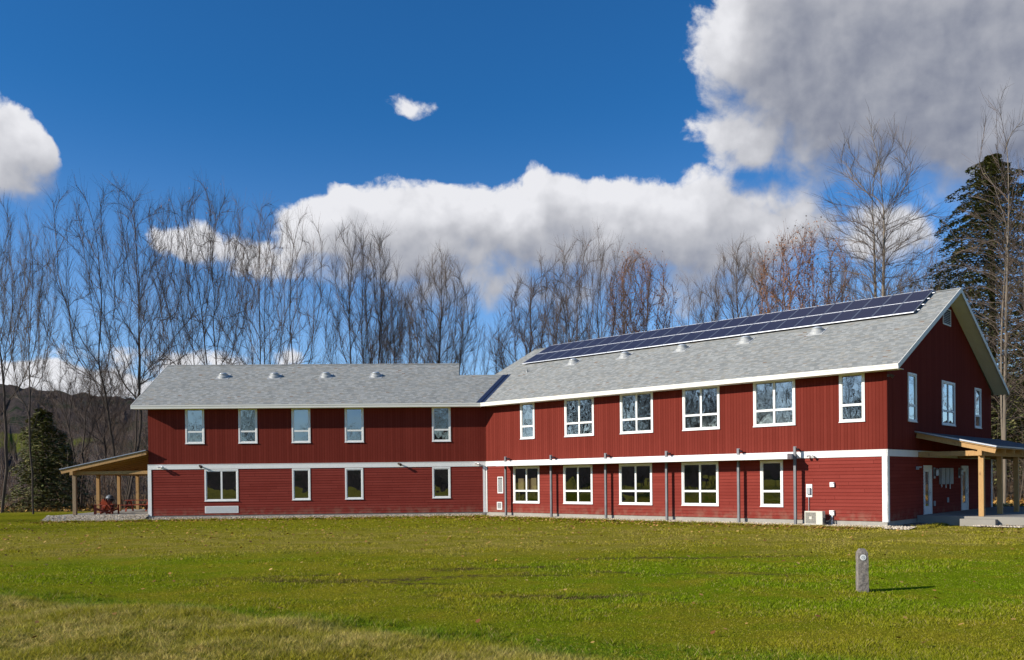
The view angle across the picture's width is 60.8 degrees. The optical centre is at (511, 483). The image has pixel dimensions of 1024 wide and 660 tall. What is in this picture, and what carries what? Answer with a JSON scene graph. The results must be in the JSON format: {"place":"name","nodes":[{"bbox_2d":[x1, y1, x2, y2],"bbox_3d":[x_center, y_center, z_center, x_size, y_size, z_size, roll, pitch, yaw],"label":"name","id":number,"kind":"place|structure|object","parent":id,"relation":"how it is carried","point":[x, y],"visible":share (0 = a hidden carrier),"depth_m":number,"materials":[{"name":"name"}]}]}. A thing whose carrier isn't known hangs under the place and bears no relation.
{"place":"outdoors","nodes":[
{"label":"outdoors","id":0,"kind":"place"},
{"bbox_2d":[0,487,1023,659],"bbox_3d":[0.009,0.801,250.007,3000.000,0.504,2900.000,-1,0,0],"label":"ground","id":1,"kind":"structure","parent":0,"point":[13,518],"depth_m":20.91,"materials":[{"name":"green plant"}]},
{"bbox_2d":[0,187,56,512],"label":"bare tree","id":2,"kind":"object","parent":1,"relation":"on","point":[2,371],"visible":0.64,"depth_m":69.98,"materials":[{"name":"brown plant"}]},
{"bbox_2d":[0,206,66,513],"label":"bare tree","id":3,"kind":"object","parent":1,"relation":"on","point":[29,321],"visible":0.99,"depth_m":65.79,"materials":[{"name":"brown plant"}]},
{"bbox_2d":[0,407,91,511],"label":"fir tree","id":4,"kind":"object","parent":1,"relation":"on","point":[44,441],"visible":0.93,"depth_m":73.50,"materials":[{"name":"green plant"}]},
{"bbox_2d":[14,385,91,467],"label":"bare tree","id":5,"kind":"object","parent":1,"relation":"on","point":[53,419],"visible":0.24,"depth_m":102.75,"materials":[{"name":"brown plant"}]},
{"bbox_2d":[38,442,90,506],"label":"tree","id":6,"kind":"object","parent":1,"relation":"on","point":[64,452],"visible":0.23,"depth_m":79.90,"materials":[{"name":"green plant"}]},
{"bbox_2d":[0,426,147,508],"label":"brush","id":7,"kind":"object","parent":1,"relation":"on","point":[105,491],"visible":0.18,"depth_m":80.42,"materials":[{"name":"plant"}]},
{"bbox_2d":[18,318,135,507],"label":"bare tree","id":8,"kind":"object","parent":1,"relation":"on","point":[70,405],"visible":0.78,"depth_m":78.00,"materials":[{"name":"brown plant"}]},
{"bbox_2d":[42,515,146,521],"bbox_3d":[-24.813,2.058,51.910,6.000,0.345,1.216,-1,0,-2],"label":"gravel bed","id":9,"kind":"object","parent":1,"relation":"on","point":[92,518],"visible":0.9,"depth_m":51.91,"materials":[{"name":"grey gravel"}]},
{"bbox_2d":[57,450,148,518],"bbox_3d":[-24.715,0.205,57.646,5.468,4.429,11.542,-1,0,-2],"label":"patio porch","id":10,"kind":"object","parent":1,"relation":"on","point":[133,464],"visible":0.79,"depth_m":53.15,"materials":[{"name":"wood"}]},
{"bbox_2d":[94,499,110,513],"bbox_3d":[-25.030,1.405,53.354,0.955,0.921,0.820,-1,0,-20],"label":"garden chair","id":11,"kind":"object","parent":10,"relation":"on","point":[96,509],"visible":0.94,"depth_m":53.10,"materials":[{"name":"red wood"}]},
{"bbox_2d":[98,499,114,513],"bbox_3d":[-25.404,1.402,54.719,0.820,0.921,0.955,-1,0,-35],"label":"garden chair","id":12,"kind":"object","parent":10,"relation":"on","point":[110,502],"visible":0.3,"depth_m":54.82,"materials":[{"name":"red wood"}]},
{"bbox_2d":[106,495,113,509],"bbox_3d":[-26.462,1.272,57.506,0.528,1.180,0.520,-1,0,0],"label":"kettle grill","id":13,"kind":"object","parent":10,"relation":"on","point":[110,497],"visible":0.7,"depth_m":57.33,"materials":[{"name":"metal"}]},
{"bbox_2d":[100,499,120,513],"bbox_3d":[-24.591,1.400,53.387,0.820,0.921,0.955,0,0,30],"label":"garden chair","id":14,"kind":"object","parent":10,"relation":"on","point":[107,507],"visible":1,"depth_m":53.25,"materials":[{"name":"red wood"}]},
{"bbox_2d":[123,500,147,511],"bbox_3d":[-24.829,1.464,58.207,1.900,0.773,1.660,-1,0,-4],"label":"picnic table","id":15,"kind":"object","parent":10,"relation":"on","point":[131,504],"visible":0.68,"depth_m":57.82,"materials":[{"name":"red wood"}]},
{"bbox_2d":[63,349,146,499],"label":"bare tree","id":16,"kind":"object","parent":1,"relation":"on","point":[78,416],"visible":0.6,"depth_m":95.14,"materials":[{"name":"brown plant"}]},
{"bbox_2d":[21,170,220,508],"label":"bare tree","id":17,"kind":"object","parent":1,"relation":"on","point":[139,308],"visible":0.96,"depth_m":71.17,"materials":[{"name":"grey plant"}]},
{"bbox_2d":[128,245,198,386],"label":"bare tree","id":18,"kind":"object","parent":1,"relation":"on","point":[168,335],"visible":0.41,"depth_m":83.46,"materials":[{"name":"brown plant"}]},
{"bbox_2d":[132,171,263,368],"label":"bare tree","id":19,"kind":"object","parent":1,"relation":"on","point":[212,273],"visible":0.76,"depth_m":75.07,"materials":[{"name":"brown plant"}]},
{"bbox_2d":[202,193,341,364],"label":"bare tree","id":20,"kind":"object","parent":1,"relation":"on","point":[273,265],"visible":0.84,"depth_m":73.15,"materials":[{"name":"grey plant"}]},
{"bbox_2d":[146,514,484,519],"bbox_3d":[-11.719,2.011,52.332,20.200,0.150,0.796,-1,0,-2],"label":"gravel bed","id":21,"kind":"object","parent":1,"relation":"on","point":[303,516],"visible":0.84,"depth_m":52.50,"materials":[{"name":"grey gravel"}]},
{"bbox_2d":[318,215,418,363],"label":"bare tree","id":22,"kind":"object","parent":1,"relation":"on","point":[365,316],"visible":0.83,"depth_m":83.31,"materials":[{"name":"brown plant"}]},
{"bbox_2d":[360,275,435,363],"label":"bare tree","id":23,"kind":"object","parent":1,"relation":"on","point":[392,348],"visible":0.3,"depth_m":92.93,"materials":[{"name":"brown plant"}]},
{"bbox_2d":[396,242,484,374],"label":"bare tree","id":24,"kind":"object","parent":1,"relation":"on","point":[439,332],"visible":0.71,"depth_m":86.93,"materials":[{"name":"grey plant"}]},
{"bbox_2d":[460,319,503,374],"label":"bare tree","id":25,"kind":"object","parent":1,"relation":"on","point":[473,361],"visible":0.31,"depth_m":97.65,"materials":[{"name":"grey plant"}]},
{"bbox_2d":[0,515,1019,645],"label":"fallen leaves","id":26,"kind":"object","parent":1,"relation":"on","point":[462,518],"visible":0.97,"depth_m":38.88,"materials":[{"name":"brown plant"}]},
{"bbox_2d":[0,376,1023,501],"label":"wood","id":27,"kind":"object","parent":1,"relation":"on","point":[144,442],"visible":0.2,"depth_m":104.11,"materials":[{"name":"plant"}]},
{"bbox_2d":[0,495,1023,512],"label":"leaf litter","id":28,"kind":"object","parent":1,"relation":"on","point":[1009,502],"visible":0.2,"depth_m":71.62,"materials":[{"name":"brown plant"}]},
{"bbox_2d":[43,513,1021,529],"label":"gravel","id":29,"kind":"structure","parent":1,"relation":"on","point":[55,517],"depth_m":51.66,"materials":[{"name":"grey gravel"}]},
{"bbox_2d":[805,511,832,524],"bbox_3d":[13.539,1.544,38.588,1.108,0.660,0.448,0,0,43],"label":"heat pump","id":30,"kind":"object","parent":29,"relation":"on","point":[815,517],"visible":0.98,"depth_m":38.46,"materials":[{"name":"white metal"}]},
{"bbox_2d":[481,263,602,374],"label":"bare tree","id":31,"kind":"object","parent":1,"relation":"on","point":[523,340],"visible":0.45,"depth_m":84.43,"materials":[{"name":"brown plant"}]},
{"bbox_2d":[524,282,595,354],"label":"bare tree","id":32,"kind":"object","parent":1,"relation":"on","point":[555,322],"visible":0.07,"depth_m":99.26,"materials":[{"name":"grey plant"}]},
{"bbox_2d":[130,287,1008,525],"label":"red building","id":33,"kind":"structure","parent":1,"relation":"on","point":[792,425],"depth_m":47.95,"materials":[{"name":"wood"}]},
{"bbox_2d":[185,409,204,443],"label":"window","id":34,"kind":"structure","parent":33,"relation":"in","point":[192,416],"depth_m":52.41,"materials":[{"name":"white paint"}]},
{"bbox_2d":[204,469,238,501],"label":"window","id":35,"kind":"structure","parent":33,"relation":"in","point":[205,470],"depth_m":52.47,"materials":[{"name":"white paint"}]},
{"bbox_2d":[238,409,257,443],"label":"window","id":36,"kind":"structure","parent":33,"relation":"in","point":[247,418],"depth_m":52.58,"materials":[{"name":"glass"}]},
{"bbox_2d":[291,408,310,442],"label":"window","id":37,"kind":"structure","parent":33,"relation":"in","point":[300,417],"depth_m":52.71,"materials":[{"name":"white paint"}]},
{"bbox_2d":[292,468,310,499],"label":"window","id":38,"kind":"structure","parent":33,"relation":"in","point":[295,469],"depth_m":52.65,"materials":[{"name":"white paint"}]},
{"bbox_2d":[345,408,363,442],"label":"window","id":39,"kind":"structure","parent":33,"relation":"in","point":[362,414],"depth_m":52.75,"materials":[{"name":"white paint"}]},
{"bbox_2d":[345,468,363,499],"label":"window","id":40,"kind":"structure","parent":33,"relation":"in","point":[346,479],"depth_m":52.76,"materials":[{"name":"white paint"}]},
{"bbox_2d":[432,407,450,441],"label":"window","id":41,"kind":"structure","parent":33,"relation":"in","point":[449,409],"depth_m":52.94,"materials":[{"name":"white paint"}]},
{"bbox_2d":[432,467,450,497],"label":"window","id":42,"kind":"structure","parent":33,"relation":"in","point":[433,474],"depth_m":52.95,"materials":[{"name":"white paint"}]},
{"bbox_2d":[513,466,539,503],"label":"window","id":43,"kind":"structure","parent":33,"relation":"in","point":[515,467],"depth_m":50.85,"materials":[{"name":"white paint"}]},
{"bbox_2d":[520,403,534,439],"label":"window","id":44,"kind":"structure","parent":33,"relation":"in","point":[521,405],"depth_m":50.88,"materials":[{"name":"white paint"}]},
{"bbox_2d":[563,465,592,503],"bbox_3d":[3.646,0.051,48.256,2.090,2.160,0.120,0,0,43],"label":"window","id":45,"kind":"structure","parent":33,"relation":"in","point":[564,466],"depth_m":48.26,"materials":[{"name":"white paint"}]},
{"bbox_2d":[564,397,593,436],"bbox_3d":[3.701,-3.680,48.148,2.090,2.160,0.120,0,0,43],"label":"window","id":46,"kind":"structure","parent":33,"relation":"in","point":[579,423],"depth_m":48.16,"materials":[{"name":"white paint"}]},
{"bbox_2d":[619,463,652,504],"bbox_3d":[6.462,0.034,45.641,2.110,2.160,0.120,0,0,43],"label":"window","id":47,"kind":"structure","parent":33,"relation":"in","point":[640,464],"depth_m":45.63,"materials":[{"name":"white paint"}]},
{"bbox_2d":[620,392,652,433],"bbox_3d":[6.491,-3.696,45.560,2.100,2.160,0.120,0,0,43],"label":"window","id":48,"kind":"structure","parent":33,"relation":"in","point":[636,394],"depth_m":45.55,"materials":[{"name":"white paint"}]},
{"bbox_2d":[681,462,718,505],"bbox_3d":[9.266,0.017,43.043,2.100,2.160,0.120,0,0,43],"label":"window","id":49,"kind":"structure","parent":33,"relation":"in","point":[683,464],"depth_m":43.04,"materials":[{"name":"white paint"}]},
{"bbox_2d":[682,386,719,430],"bbox_3d":[9.292,-3.713,42.959,2.100,2.160,0.120,0,0,43],"label":"window","id":50,"kind":"structure","parent":33,"relation":"in","point":[701,427],"depth_m":42.96,"materials":[{"name":"white paint"}]},
{"bbox_2d":[522,289,934,363],"bbox_3d":[10.761,-8.731,50.223,24.820,1.537,2.920,0,0,43],"label":"solar array","id":51,"kind":"object","parent":33,"relation":"on","point":[903,303],"visible":1,"depth_m":48.11,"materials":[{"name":"glass"}]},
{"bbox_2d":[760,460,782,506],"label":"window","id":52,"kind":"structure","parent":33,"relation":"in","point":[762,490],"depth_m":40.54,"materials":[{"name":"white paint"}]},
{"bbox_2d":[753,379,795,426],"bbox_3d":[12.106,-3.730,40.350,2.100,2.160,0.120,0,0,43],"label":"window","id":53,"kind":"structure","parent":33,"relation":"in","point":[774,409],"depth_m":40.35,"materials":[{"name":"white paint"}]},
{"bbox_2d":[839,373,864,422],"bbox_3d":[14.750,-3.746,37.896,1.150,2.160,0.120,0,0,43],"label":"window","id":54,"kind":"structure","parent":33,"relation":"in","point":[841,405],"depth_m":37.94,"materials":[{"name":"white paint"}]},
{"bbox_2d":[908,372,917,422],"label":"window","id":55,"kind":"structure","parent":33,"relation":"in","point":[914,375],"depth_m":39.50,"materials":[{"name":"white paint"}]},
{"bbox_2d":[923,465,931,514],"bbox_3d":[19.317,0.285,40.646,0.154,2.270,1.110,0,0,43],"label":"door","id":56,"kind":"structure","parent":33,"relation":"in","point":[926,468],"depth_m":40.84,"materials":[{"name":"white paint"}]},
{"bbox_2d":[941,380,955,426],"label":"window","id":57,"kind":"structure","parent":33,"relation":"in","point":[948,411],"depth_m":42.98,"materials":[{"name":"white paint"}]},
{"bbox_2d":[961,466,968,509],"bbox_3d":[23.208,0.221,44.837,0.154,2.270,1.150,0,0,43],"label":"door","id":58,"kind":"structure","parent":33,"relation":"in","point":[964,506],"depth_m":45.05,"materials":[{"name":"white paint"}]},
{"bbox_2d":[915,431,1023,525],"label":"entrance porch","id":59,"kind":"object","parent":33,"relation":"attached to","point":[999,450],"visible":0.94,"depth_m":39.05,"materials":[{"name":"wood"}]},
{"bbox_2d":[974,388,981,428],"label":"window","id":60,"kind":"structure","parent":33,"relation":"in","point":[975,389],"depth_m":46.93,"materials":[{"name":"white paint"}]},
{"bbox_2d":[524,218,657,344],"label":"bare tree","id":61,"kind":"object","parent":1,"relation":"on","point":[586,321],"visible":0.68,"depth_m":83.04,"materials":[{"name":"grey plant"}]},
{"bbox_2d":[602,243,683,336],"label":"bare tree","id":62,"kind":"object","parent":1,"relation":"on","point":[647,278],"visible":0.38,"depth_m":87.01,"materials":[{"name":"brown plant"}]},
{"bbox_2d":[661,268,722,327],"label":"bare tree","id":63,"kind":"object","parent":1,"relation":"on","point":[693,316],"visible":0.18,"depth_m":95.78,"materials":[{"name":"grey plant"}]},
{"bbox_2d":[680,233,789,323],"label":"bare tree","id":64,"kind":"object","parent":1,"relation":"on","point":[731,297],"visible":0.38,"depth_m":93.53,"materials":[{"name":"brown plant"}]},
{"bbox_2d":[747,215,862,314],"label":"bare tree","id":65,"kind":"object","parent":1,"relation":"on","point":[789,285],"visible":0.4,"depth_m":88.69,"materials":[{"name":"brown plant"}]},
{"bbox_2d":[809,251,872,305],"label":"bare tree","id":66,"kind":"object","parent":1,"relation":"on","point":[841,297],"visible":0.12,"depth_m":96.97,"materials":[{"name":"grey plant"}]},
{"bbox_2d":[856,548,868,591],"bbox_3d":[6.759,1.741,16.857,0.206,0.980,0.213,-1,0,8],"label":"marker post","id":67,"kind":"object","parent":1,"relation":"on","point":[862,573],"visible":0.92,"depth_m":16.77,"materials":[{"name":"stone"}]},
{"bbox_2d":[801,105,958,303],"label":"bare tree","id":68,"kind":"object","parent":1,"relation":"on","point":[883,268],"visible":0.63,"depth_m":73.20,"materials":[{"name":"grey plant"}]},
{"bbox_2d":[885,263,932,294],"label":"bare tree","id":69,"kind":"object","parent":1,"relation":"on","point":[903,285],"visible":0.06,"depth_m":93.86,"materials":[{"name":"grey plant"}]},
{"bbox_2d":[894,523,928,527],"bbox_3d":[17.776,1.805,38.177,1.117,0.050,4.400,0,0,43],"label":"gravel bed","id":70,"kind":"object","parent":1,"relation":"on","point":[913,524],"visible":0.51,"depth_m":38.28,"materials":[{"name":"grey gravel"}]},
{"bbox_2d":[893,238,986,323],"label":"bare tree","id":71,"kind":"object","parent":1,"relation":"on","point":[937,247],"visible":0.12,"depth_m":83.66,"materials":[{"name":"brown plant"}]},
{"bbox_2d":[920,246,987,341],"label":"bare tree","id":72,"kind":"object","parent":1,"relation":"on","point":[944,275],"visible":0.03,"depth_m":98.84,"materials":[{"name":"brown plant"}]},
{"bbox_2d":[908,153,1023,498],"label":"hemlock tree","id":73,"kind":"object","parent":1,"relation":"on","point":[978,203],"visible":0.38,"depth_m":74.78,"materials":[{"name":"green plant"}]},
{"bbox_2d":[932,78,1023,503],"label":"bare tree","id":74,"kind":"object","parent":1,"relation":"on","point":[1003,401],"visible":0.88,"depth_m":59.68,"materials":[{"name":"grey plant"}]},
{"bbox_2d":[975,525,1023,527],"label":"gravel bed","id":75,"kind":"object","parent":1,"relation":"on","point":[1020,526],"visible":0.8,"depth_m":36.77,"materials":[{"name":"grey gravel"}]},
{"bbox_2d":[981,136,1023,417],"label":"bare tree","id":76,"kind":"object","parent":1,"relation":"on","point":[1022,303],"visible":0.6,"depth_m":66.54,"materials":[{"name":"grey plant"}]},
{"bbox_2d":[991,385,1023,500],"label":"brush","id":77,"kind":"object","parent":1,"relation":"on","point":[1010,484],"visible":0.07,"depth_m":69.27,"materials":[{"name":"plant"}]},
{"bbox_2d":[998,292,1023,473],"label":"hemlock tree","id":78,"kind":"object","parent":1,"relation":"on","point":[1020,435],"visible":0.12,"depth_m":84.24,"materials":[{"name":"green plant"}]},
{"bbox_2d":[0,376,1023,495],"bbox_3d":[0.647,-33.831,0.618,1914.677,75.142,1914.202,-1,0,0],"label":"hills","id":79,"kind":"structure","parent":0,"point":[16,406],"depth_m":383.06,"materials":[{"name":"plant"}]},
{"bbox_2d":[0,0,1023,398],"label":"sky","id":80,"kind":"structure","parent":0,"point":[495,131],"materials":[{"name":"blue"}]},
{"bbox_2d":[518,478,525,489],"bbox_3d":[0.641,0.044,51.491,0.420,0.700,0.344,0,0,43],"label":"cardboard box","id":81,"kind":"object","parent":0,"point":[521,483],"visible":0.82,"depth_m":51.34,"materials":[{"name":"beige cardboard"}]},
{"bbox_2d":[528,479,530,489],"bbox_3d":[1.094,0.052,51.037,0.180,0.680,0.294,0,0,43],"label":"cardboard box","id":82,"kind":"object","parent":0,"point":[529,484],"visible":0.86,"depth_m":50.91,"materials":[{"name":"beige cardboard"}]},
{"bbox_2d":[531,478,537,489],"bbox_3d":[1.399,0.030,50.822,0.400,0.720,0.394,0,0,43],"label":"cardboard box","id":83,"kind":"object","parent":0,"point":[534,483],"visible":0.71,"depth_m":50.64,"materials":[{"name":"beige cardboard"}]}
]}

